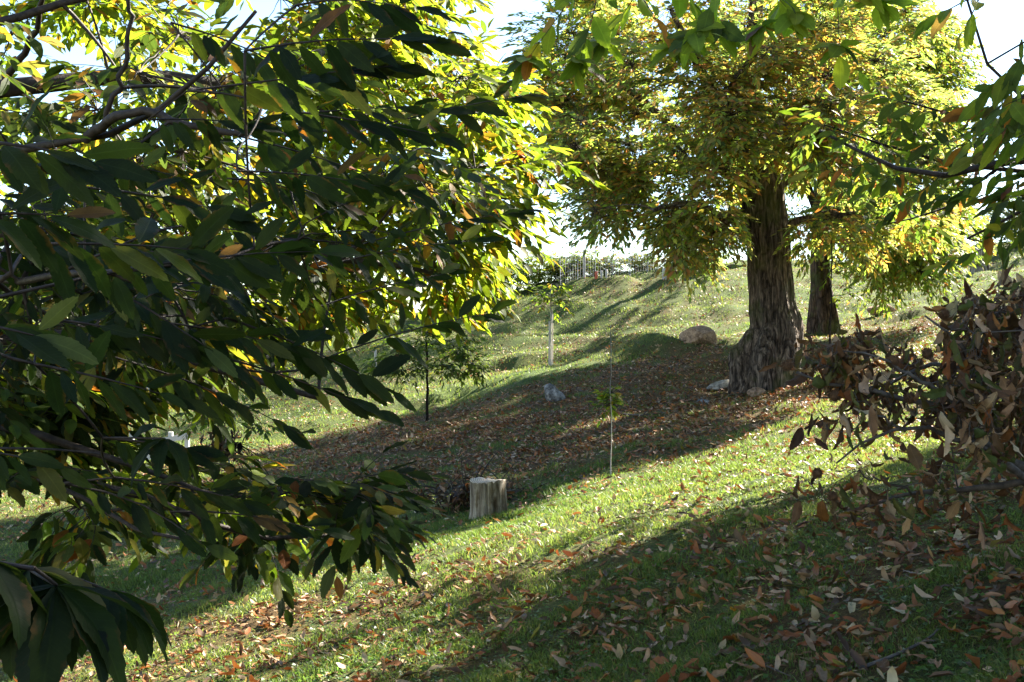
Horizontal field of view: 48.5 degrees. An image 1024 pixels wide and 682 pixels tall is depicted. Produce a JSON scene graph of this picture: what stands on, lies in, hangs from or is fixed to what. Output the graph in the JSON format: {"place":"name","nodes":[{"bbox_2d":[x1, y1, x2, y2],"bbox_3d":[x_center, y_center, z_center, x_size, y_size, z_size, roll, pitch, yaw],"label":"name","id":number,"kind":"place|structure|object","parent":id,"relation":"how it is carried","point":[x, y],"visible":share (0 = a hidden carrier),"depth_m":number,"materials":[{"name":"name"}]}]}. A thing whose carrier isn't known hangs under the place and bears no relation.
{"place":"outdoors","nodes":[
{"label":"outdoors","id":0,"kind":"place"},
{"bbox_2d":[0,241,1023,681],"bbox_3d":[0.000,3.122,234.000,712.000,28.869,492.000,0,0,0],"label":"ground","id":1,"kind":"structure","parent":0,"point":[590,316],"depth_m":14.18,"materials":[{"name":"plant"}]},
{"bbox_2d":[129,432,189,459],"bbox_3d":[-6.875,2.217,21.983,1.294,0.920,0.115,0,0,0],"label":"rail fence","id":2,"kind":"object","parent":1,"relation":"on","point":[175,438],"visible":0.11,"depth_m":21.93,"materials":[{"name":"wood"}]},
{"bbox_2d":[173,396,284,481],"bbox_3d":[-4.450,1.636,18.000,1.971,1.511,1.067,0,0,0],"label":"bent sapling","id":3,"kind":"object","parent":1,"relation":"on","point":[225,449],"visible":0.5,"depth_m":17.86,"materials":[{"name":"green plant"}]},
{"bbox_2d":[241,215,307,312],"bbox_3d":[-7.183,-1.769,38.158,4.520,5.386,4.817,0,0,0],"label":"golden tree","id":4,"kind":"object","parent":1,"relation":"on","point":[276,284],"visible":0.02,"depth_m":37.51,"materials":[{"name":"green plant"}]},
{"bbox_2d":[0,0,611,681],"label":"spreading chestnut tree","id":5,"kind":"object","parent":1,"relation":"on","point":[132,304],"visible":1,"depth_m":4.38,"materials":[{"name":"green plant"}]},
{"bbox_2d":[374,350,376,366],"bbox_3d":[-3.721,0.519,30.998,0.074,0.574,0.076,0,0,0],"label":"wooden post","id":6,"kind":"object","parent":1,"relation":"on","point":[375,353],"visible":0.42,"depth_m":30.98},
{"bbox_2d":[346,273,418,324],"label":"green tree","id":7,"kind":"object","parent":1,"relation":"on","point":[392,314],"visible":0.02,"depth_m":55.74,"materials":[{"name":"green plant"}]},
{"bbox_2d":[381,660,385,674],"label":"dry leaf","id":8,"kind":"object","parent":1,"relation":"on","point":[383,666],"visible":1,"depth_m":6.86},
{"bbox_2d":[358,317,498,420],"bbox_3d":[-1.744,0.554,22.964,3.021,2.339,2.060,0,0,0],"label":"round headed sapling","id":9,"kind":"object","parent":1,"relation":"on","point":[461,359],"visible":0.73,"depth_m":22.86,"materials":[{"name":"green plant"}]},
{"bbox_2d":[405,449,554,519],"bbox_3d":[-0.543,1.786,14.353,2.220,0.859,1.618,0,0,0],"label":"brush pile","id":10,"kind":"object","parent":1,"relation":"on","point":[458,496],"visible":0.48,"depth_m":14.11,"materials":[{"name":"brown plant"}]},
{"bbox_2d":[469,477,507,520],"bbox_3d":[-0.257,1.829,12.796,0.462,0.579,0.452,0,0,0],"label":"tree stump","id":11,"kind":"object","parent":1,"relation":"on","point":[488,495],"visible":0.73,"depth_m":12.63,"materials":[{"name":"grey wood"}]},
{"bbox_2d":[467,259,521,300],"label":"vine bush","id":12,"kind":"object","parent":1,"relation":"on","point":[516,291],"visible":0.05,"depth_m":42.65,"materials":[{"name":"green plant"}]},
{"bbox_2d":[502,642,507,651],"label":"dry leaf","id":13,"kind":"object","parent":1,"relation":"on","point":[504,647],"visible":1,"depth_m":6.68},
{"bbox_2d":[0,257,1023,681],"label":"fallen leaves","id":14,"kind":"object","parent":1,"relation":"on","point":[814,573],"visible":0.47,"depth_m":9.13,"materials":[{"name":"brown plant"}]},
{"bbox_2d":[504,667,520,673],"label":"dry leaf","id":15,"kind":"object","parent":1,"relation":"on","point":[514,670],"visible":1,"depth_m":6.17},
{"bbox_2d":[483,262,549,295],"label":"vine bush","id":16,"kind":"object","parent":1,"relation":"on","point":[516,279],"visible":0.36,"depth_m":42.91,"materials":[{"name":"green plant"}]},
{"bbox_2d":[510,245,572,286],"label":"vine bush","id":17,"kind":"object","parent":1,"relation":"on","point":[531,261],"visible":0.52,"depth_m":43.32,"materials":[{"name":"green plant"}]},
{"bbox_2d":[518,277,583,365],"bbox_3d":[0.971,-0.429,27.971,1.672,2.277,1.135,0,0,0],"label":"young chestnut tree","id":18,"kind":"object","parent":1,"relation":"on","point":[546,298],"visible":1,"depth_m":27.98,"materials":[{"name":"green plant"}]},
{"bbox_2d":[544,383,564,401],"bbox_3d":[0.883,1.097,23.186,0.507,0.465,0.382,0,0,26],"label":"grey rock","id":19,"kind":"object","parent":1,"relation":"on","point":[553,392],"visible":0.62,"depth_m":23.04,"materials":[{"name":"stone"}]},
{"bbox_2d":[554,620,565,626],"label":"dry leaf","id":20,"kind":"object","parent":1,"relation":"on","point":[556,623],"visible":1,"depth_m":6.91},
{"bbox_2d":[538,249,591,281],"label":"vine bush","id":21,"kind":"object","parent":1,"relation":"on","point":[557,268],"visible":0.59,"depth_m":43.60,"materials":[{"name":"green plant"}]},
{"bbox_2d":[567,594,577,600],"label":"dry leaf","id":22,"kind":"object","parent":1,"relation":"on","point":[571,597],"visible":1,"depth_m":7.40,"materials":[{"name":"plant"}]},
{"bbox_2d":[556,244,606,278],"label":"vine bush","id":23,"kind":"object","parent":1,"relation":"on","point":[587,262],"visible":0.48,"depth_m":44.01,"materials":[{"name":"green plant"}]},
{"bbox_2d":[583,250,584,277],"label":"white post","id":24,"kind":"object","parent":1,"relation":"on","point":[583,266],"visible":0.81,"depth_m":42.86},
{"bbox_2d":[591,606,598,618],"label":"dry leaf","id":25,"kind":"object","parent":1,"relation":"on","point":[594,612],"visible":1,"depth_m":6.83,"materials":[{"name":"plant"}]},
{"bbox_2d":[589,608,600,615],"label":"dry leaf","id":26,"kind":"object","parent":1,"relation":"on","point":[598,611],"visible":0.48,"depth_m":6.96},
{"bbox_2d":[590,579,601,591],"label":"dry leaf","id":27,"kind":"object","parent":1,"relation":"on","point":[596,585],"visible":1,"depth_m":7.52,"materials":[{"name":"plant"}]},
{"bbox_2d":[573,249,630,276],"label":"vine bush","id":28,"kind":"object","parent":1,"relation":"on","point":[608,261],"visible":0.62,"depth_m":44.29,"materials":[{"name":"green plant"}]},
{"bbox_2d":[586,325,626,474],"bbox_3d":[1.219,0.807,14.622,0.578,2.024,0.552,0,0,0],"label":"young chestnut tree","id":29,"kind":"object","parent":1,"relation":"on","point":[603,395],"visible":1,"depth_m":14.60,"materials":[{"name":"green plant"}]},
{"bbox_2d":[615,597,627,601],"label":"dry leaf","id":30,"kind":"object","parent":1,"relation":"on","point":[624,599],"visible":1,"depth_m":7.04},
{"bbox_2d":[620,410,662,415],"bbox_3d":[2.215,1.264,20.083,0.223,0.131,0.980,0,0,-43],"label":"fallen twig","id":31,"kind":"object","parent":1,"relation":"on","point":[638,414],"visible":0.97,"depth_m":20.07,"materials":[{"name":"wood"}]},
{"bbox_2d":[619,246,666,271],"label":"vine bush","id":32,"kind":"object","parent":1,"relation":"on","point":[641,266],"visible":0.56,"depth_m":44.70,"materials":[{"name":"green plant"}]},
{"bbox_2d":[560,241,733,284],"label":"net fence","id":33,"kind":"object","parent":1,"relation":"on","point":[603,263],"visible":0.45,"depth_m":42.94,"materials":[{"name":"metal"}]},
{"bbox_2d":[666,664,676,676],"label":"dry leaf","id":34,"kind":"object","parent":1,"relation":"on","point":[673,668],"visible":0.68,"depth_m":5.36,"materials":[{"name":"plant"}]},
{"bbox_2d":[683,622,688,634],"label":"dry leaf","id":35,"kind":"object","parent":1,"relation":"on","point":[685,627],"visible":1,"depth_m":6.00,"materials":[{"name":"plant"}]},
{"bbox_2d":[678,671,699,681],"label":"dry leaf","id":36,"kind":"object","parent":1,"relation":"on","point":[683,676],"visible":0.88,"depth_m":5.22,"materials":[{"name":"plant"}]},
{"bbox_2d":[687,664,700,669],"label":"dry leaf","id":37,"kind":"object","parent":1,"relation":"on","point":[696,666],"visible":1,"depth_m":5.27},
{"bbox_2d":[679,325,716,344],"bbox_3d":[4.554,-0.020,28.216,0.795,0.743,0.765,0,0,-35],"label":"boulder","id":38,"kind":"object","parent":1,"relation":"on","point":[702,334],"visible":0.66,"depth_m":28.00,"materials":[{"name":"beige stone"}]},
{"bbox_2d":[697,602,702,610],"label":"dry leaf","id":39,"kind":"object","parent":1,"relation":"on","point":[700,605],"visible":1,"depth_m":6.46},
{"bbox_2d":[696,399,708,403],"bbox_3d":[3.615,1.168,21.486,0.268,0.155,0.217,0,0,0],"label":"rock","id":40,"kind":"object","parent":1,"relation":"on","point":[701,400],"visible":0.42,"depth_m":21.43,"materials":[{"name":"grey stone"}]},
{"bbox_2d":[700,578,707,588],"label":"dry leaf","id":41,"kind":"object","parent":1,"relation":"on","point":[703,582],"visible":1,"depth_m":6.78,"materials":[{"name":"plant"}]},
{"bbox_2d":[688,244,731,263],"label":"vine bush","id":42,"kind":"object","parent":1,"relation":"on","point":[726,255],"visible":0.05,"depth_m":45.10,"materials":[{"name":"green plant"}]},
{"bbox_2d":[713,592,718,605],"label":"dry leaf","id":43,"kind":"object","parent":1,"relation":"on","point":[716,596],"visible":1,"depth_m":6.38,"materials":[{"name":"plant"}]},
{"bbox_2d":[707,379,728,390],"bbox_3d":[4.268,0.914,23.303,0.586,0.266,0.390,0,0,0],"label":"pale rock","id":44,"kind":"object","parent":1,"relation":"on","point":[718,385],"visible":0.66,"depth_m":23.19,"materials":[{"name":"stone"}]},
{"bbox_2d":[711,668,726,677],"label":"dry leaf","id":45,"kind":"object","parent":1,"relation":"on","point":[715,673],"visible":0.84,"depth_m":5.15,"materials":[{"name":"plant"}]},
{"bbox_2d":[715,646,736,655],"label":"dry leaf","id":46,"kind":"object","parent":1,"relation":"on","point":[730,649],"visible":0.96,"depth_m":5.46,"materials":[{"name":"plant"}]},
{"bbox_2d":[495,0,979,394],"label":"old chestnut tree","id":47,"kind":"object","parent":1,"relation":"on","point":[749,159],"visible":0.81,"depth_m":20.70,"materials":[{"name":"green plant"}]},
{"bbox_2d":[742,663,763,669],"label":"dry leaf","id":48,"kind":"object","parent":1,"relation":"on","point":[755,666],"visible":1,"depth_m":5.06,"materials":[{"name":"plant"}]},
{"bbox_2d":[747,387,766,396],"bbox_3d":[4.643,1.018,21.592,0.382,0.288,0.265,0,0,0],"label":"mossy rock","id":49,"kind":"object","parent":1,"relation":"on","point":[753,391],"visible":0.52,"depth_m":21.50,"materials":[{"name":"beige stone"}]},
{"bbox_2d":[500,0,1023,280],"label":"overhanging chestnut tree","id":50,"kind":"object","parent":1,"relation":"on","point":[998,126],"visible":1,"depth_m":5.10,"materials":[{"name":"green plant"}]},
{"bbox_2d":[687,0,839,133],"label":"chestnut tree","id":51,"kind":"object","parent":1,"relation":"on","point":[746,1],"visible":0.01,"depth_m":45.83,"materials":[{"name":"green plant"}]},
{"bbox_2d":[769,613,777,623],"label":"dry leaf","id":52,"kind":"object","parent":1,"relation":"on","point":[774,618],"visible":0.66,"depth_m":5.90,"materials":[{"name":"plant"}]},
{"bbox_2d":[769,540,782,546],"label":"dry leaf","id":53,"kind":"object","parent":1,"relation":"on","point":[774,543],"visible":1,"depth_m":7.45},
{"bbox_2d":[765,662,790,676],"bbox_3d":[1.161,1.452,5.049,0.009,0.034,0.308,0,0,-16],"label":"fallen twig","id":54,"kind":"object","parent":1,"relation":"on","point":[772,668],"visible":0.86,"depth_m":5.03,"materials":[{"name":"wood"}]},
{"bbox_2d":[777,630,803,637],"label":"dry leaf","id":55,"kind":"object","parent":1,"relation":"on","point":[787,633],"visible":1,"depth_m":5.47,"materials":[{"name":"plant"}]},
{"bbox_2d":[790,605,799,610],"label":"dry leaf","id":56,"kind":"object","parent":1,"relation":"on","point":[793,608],"visible":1,"depth_m":5.82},
{"bbox_2d":[799,660,805,674],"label":"dry leaf","id":57,"kind":"object","parent":1,"relation":"on","point":[802,667],"visible":0.99,"depth_m":5.00,"materials":[{"name":"plant"}]},
{"bbox_2d":[799,589,806,600],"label":"dry leaf","id":58,"kind":"object","parent":1,"relation":"on","point":[802,591],"visible":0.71,"depth_m":6.29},
{"bbox_2d":[805,670,812,681],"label":"dry leaf","id":59,"kind":"object","parent":1,"relation":"on","point":[808,675],"visible":1,"depth_m":4.84,"materials":[{"name":"plant"}]},
{"bbox_2d":[796,640,821,646],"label":"dry leaf","id":60,"kind":"object","parent":1,"relation":"on","point":[804,643],"visible":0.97,"depth_m":5.26,"materials":[{"name":"plant"}]},
{"bbox_2d":[814,591,822,597],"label":"dry leaf","id":61,"kind":"object","parent":1,"relation":"on","point":[817,592],"visible":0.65,"depth_m":6.12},
{"bbox_2d":[810,636,828,644],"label":"dry leaf","id":62,"kind":"object","parent":1,"relation":"on","point":[820,640],"visible":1,"depth_m":5.20,"materials":[{"name":"plant"}]},
{"bbox_2d":[816,665,827,681],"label":"dry leaf","id":63,"kind":"object","parent":1,"relation":"on","point":[822,674],"visible":1,"depth_m":4.75,"materials":[{"name":"plant"}]},
{"bbox_2d":[816,628,830,634],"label":"dry leaf","id":64,"kind":"object","parent":1,"relation":"on","point":[823,630],"visible":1,"depth_m":5.35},
{"bbox_2d":[817,655,846,667],"bbox_3d":[1.346,1.350,4.785,0.123,0.048,0.053,0,0,14],"label":"dry leaf","id":65,"kind":"object","parent":1,"relation":"on","point":[833,664],"visible":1,"depth_m":4.79,"materials":[{"name":"plant"}]},
{"bbox_2d":[825,552,839,557],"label":"dry leaf","id":66,"kind":"object","parent":1,"relation":"on","point":[835,554],"visible":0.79,"depth_m":6.79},
{"bbox_2d":[827,672,842,681],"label":"dry leaf","id":67,"kind":"object","parent":1,"relation":"on","point":[838,676],"visible":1,"depth_m":4.66,"materials":[{"name":"plant"}]},
{"bbox_2d":[832,621,847,629],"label":"dry leaf","id":68,"kind":"object","parent":1,"relation":"on","point":[842,623],"visible":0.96,"depth_m":5.41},
{"bbox_2d":[818,239,871,352],"bbox_3d":[5.843,-0.440,20.072,0.692,2.722,1.039,0,0,-41],"label":"young chestnut tree","id":69,"kind":"object","parent":1,"relation":"on","point":[833,300],"visible":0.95,"depth_m":19.99,"materials":[{"name":"green plant"}]},
{"bbox_2d":[844,542,852,549],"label":"dry leaf","id":70,"kind":"object","parent":1,"relation":"on","point":[847,545],"visible":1,"depth_m":6.90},
{"bbox_2d":[846,587,863,594],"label":"dry leaf","id":71,"kind":"object","parent":1,"relation":"on","point":[855,589],"visible":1,"depth_m":5.92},
{"bbox_2d":[718,0,998,334],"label":"chestnut tree","id":72,"kind":"object","parent":1,"relation":"on","point":[903,275],"visible":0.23,"depth_m":29.65,"materials":[{"name":"green plant"}]},
{"bbox_2d":[860,599,887,607],"bbox_3d":[1.754,1.273,5.505,0.148,0.049,0.058,-31,-25,31],"label":"dry leaf","id":73,"kind":"object","parent":1,"relation":"on","point":[874,601],"visible":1,"depth_m":5.51,"materials":[{"name":"plant"}]},
{"bbox_2d":[870,526,877,536],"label":"dry leaf","id":74,"kind":"object","parent":1,"relation":"on","point":[874,528],"visible":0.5,"depth_m":7.16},
{"bbox_2d":[876,523,885,537],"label":"dry leaf","id":75,"kind":"object","parent":1,"relation":"on","point":[881,528],"visible":0.98,"depth_m":6.96,"materials":[{"name":"plant"}]},
{"bbox_2d":[867,304,896,314],"bbox_3d":[11.028,-0.927,34.009,0.878,0.342,0.623,0,0,0],"label":"ledge rock","id":76,"kind":"object","parent":1,"relation":"on","point":[869,309],"visible":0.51,"depth_m":33.80,"materials":[{"name":"beige stone"}]},
{"bbox_2d":[876,657,889,673],"bbox_3d":[1.517,1.319,4.647,0.049,0.050,0.132,0,0,5],"label":"dry leaf","id":77,"kind":"object","parent":1,"relation":"on","point":[883,664],"visible":0.98,"depth_m":4.63,"materials":[{"name":"plant"}]},
{"bbox_2d":[758,264,1023,548],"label":"withered chestnut branch","id":78,"kind":"object","parent":1,"relation":"on","point":[974,416],"visible":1,"depth_m":4.80,"materials":[{"name":"brown plant"}]},
{"bbox_2d":[858,629,937,670],"bbox_3d":[1.666,1.296,4.731,0.452,0.132,0.165,0,0,-26],"label":"fallen twig","id":79,"kind":"object","parent":1,"relation":"on","point":[872,663],"visible":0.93,"depth_m":4.73,"materials":[{"name":"wood"}]},
{"bbox_2d":[784,74,1023,257],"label":"chestnut tree","id":80,"kind":"object","parent":1,"relation":"on","point":[895,158],"visible":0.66,"depth_m":12.07,"materials":[{"name":"green plant"}]},
{"bbox_2d":[906,602,923,606],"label":"dry leaf","id":81,"kind":"object","parent":1,"relation":"on","point":[918,604],"visible":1,"depth_m":5.24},
{"bbox_2d":[913,523,924,535],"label":"dry leaf","id":82,"kind":"object","parent":1,"relation":"on","point":[917,530],"visible":1,"depth_m":6.75,"materials":[{"name":"plant"}]},
{"bbox_2d":[915,574,928,580],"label":"dry leaf","id":83,"kind":"object","parent":1,"relation":"on","point":[923,576],"visible":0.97,"depth_m":5.65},
{"bbox_2d":[919,642,935,650],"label":"dry leaf","id":84,"kind":"object","parent":1,"relation":"on","point":[930,646],"visible":1,"depth_m":4.65,"materials":[{"name":"plant"}]},
{"bbox_2d":[921,552,940,559],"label":"dry leaf","id":85,"kind":"object","parent":1,"relation":"on","point":[927,556],"visible":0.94,"depth_m":6.16,"materials":[{"name":"plant"}]},
{"bbox_2d":[930,586,941,600],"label":"dry leaf","id":86,"kind":"object","parent":1,"relation":"on","point":[937,590],"visible":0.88,"depth_m":5.43,"materials":[{"name":"plant"}]},
{"bbox_2d":[932,615,948,620],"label":"dry leaf","id":87,"kind":"object","parent":1,"relation":"on","point":[939,617],"visible":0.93,"depth_m":5.02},
{"bbox_2d":[938,620,964,633],"bbox_3d":[1.836,1.190,4.750,0.117,0.059,0.059,0,0,6],"label":"dry leaf","id":88,"kind":"object","parent":1,"relation":"on","point":[956,630],"visible":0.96,"depth_m":4.75,"materials":[{"name":"plant"}]},
{"bbox_2d":[942,549,962,559],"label":"dry leaf","id":89,"kind":"object","parent":1,"relation":"on","point":[954,551],"visible":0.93,"depth_m":6.02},
{"bbox_2d":[965,520,979,526],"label":"dry leaf","id":90,"kind":"object","parent":1,"relation":"on","point":[971,522],"visible":0.83,"depth_m":6.64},
{"bbox_2d":[974,614,979,621],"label":"dry leaf","id":91,"kind":"object","parent":1,"relation":"on","point":[976,617],"visible":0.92,"depth_m":4.92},
{"bbox_2d":[969,624,988,630],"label":"dry leaf","id":92,"kind":"object","parent":1,"relation":"on","point":[974,626],"visible":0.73,"depth_m":4.77,"materials":[{"name":"plant"}]},
{"bbox_2d":[970,247,988,273],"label":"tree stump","id":93,"kind":"object","parent":1,"relation":"on","point":[978,268],"visible":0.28,"depth_m":43.73,"materials":[{"name":"wood"}]},
{"bbox_2d":[978,634,994,641],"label":"dry leaf","id":94,"kind":"object","parent":1,"relation":"on","point":[984,636],"visible":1,"depth_m":4.62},
{"bbox_2d":[966,200,1018,250],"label":"bramble bush","id":95,"kind":"object","parent":1,"relation":"on","point":[987,215],"visible":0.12,"depth_m":49.31,"materials":[{"name":"green plant"}]},
{"bbox_2d":[989,571,999,583],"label":"dry leaf","id":96,"kind":"object","parent":1,"relation":"on","point":[993,574],"visible":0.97,"depth_m":5.38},
{"bbox_2d":[989,576,1003,582],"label":"dry leaf","id":97,"kind":"object","parent":1,"relation":"on","point":[995,579],"visible":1,"depth_m":5.29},
{"bbox_2d":[991,523,1004,529],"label":"dry leaf","id":98,"kind":"object","parent":1,"relation":"on","point":[995,526],"visible":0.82,"depth_m":6.47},
{"bbox_2d":[992,631,1012,638],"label":"dry leaf","id":99,"kind":"object","parent":1,"relation":"on","point":[1005,634],"visible":1,"depth_m":4.54,"materials":[{"name":"plant"}]},
{"bbox_2d":[992,678,1015,681],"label":"dry leaf","id":100,"kind":"object","parent":1,"relation":"on","point":[999,680],"visible":1,"depth_m":3.98,"materials":[{"name":"plant"}]},
{"bbox_2d":[1006,672,1023,679],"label":"dry leaf","id":101,"kind":"object","parent":100,"relation":"on","point":[1017,674],"visible":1,"depth_m":4.00,"materials":[{"name":"plant"}]},
{"bbox_2d":[994,540,1013,544],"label":"dry leaf","id":102,"kind":"object","parent":1,"relation":"on","point":[1006,541],"visible":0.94,"depth_m":5.92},
{"bbox_2d":[992,187,1022,231],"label":"bramble bush","id":103,"kind":"object","parent":1,"relation":"on","point":[1012,227],"visible":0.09,"depth_m":49.01,"materials":[{"name":"green plant"}]},
{"bbox_2d":[1002,565,1014,574],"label":"dry leaf","id":104,"kind":"object","parent":1,"relation":"on","point":[1010,568],"visible":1,"depth_m":5.33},
{"bbox_2d":[1004,584,1023,598],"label":"dry leaf","id":105,"kind":"object","parent":1,"relation":"on","point":[1010,589],"visible":1,"depth_m":5.05,"materials":[{"name":"plant"}]},
{"bbox_2d":[1007,636,1023,647],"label":"dry leaf","id":106,"kind":"object","parent":1,"relation":"on","point":[1016,640],"visible":0.98,"depth_m":4.46,"materials":[{"name":"plant"}]},
{"bbox_2d":[1010,614,1022,623],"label":"dry leaf","id":107,"kind":"object","parent":1,"relation":"on","point":[1013,619],"visible":1,"depth_m":4.70,"materials":[{"name":"plant"}]},
{"bbox_2d":[1015,616,1023,622],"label":"dry leaf","id":108,"kind":"object","parent":1,"relation":"on","point":[1020,619],"visible":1,"depth_m":4.70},
{"label":"dry leaf","id":109,"kind":"object","parent":1,"relation":"on","visible":0},
{"bbox_2d":[765,631,785,642],"bbox_3d":[1.277,1.424,5.476,0.144,0.044,0.056,-4,-16,-13],"label":"dry leaf","id":110,"kind":"object","parent":109,"relation":"on","point":[777,636],"visible":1,"depth_m":5.46,"materials":[{"name":"plant"}]},
{"bbox_2d":[0,0,1023,329],"label":"sky","id":111,"kind":"structure","parent":0,"point":[1000,23],"materials":[{"name":"white"}]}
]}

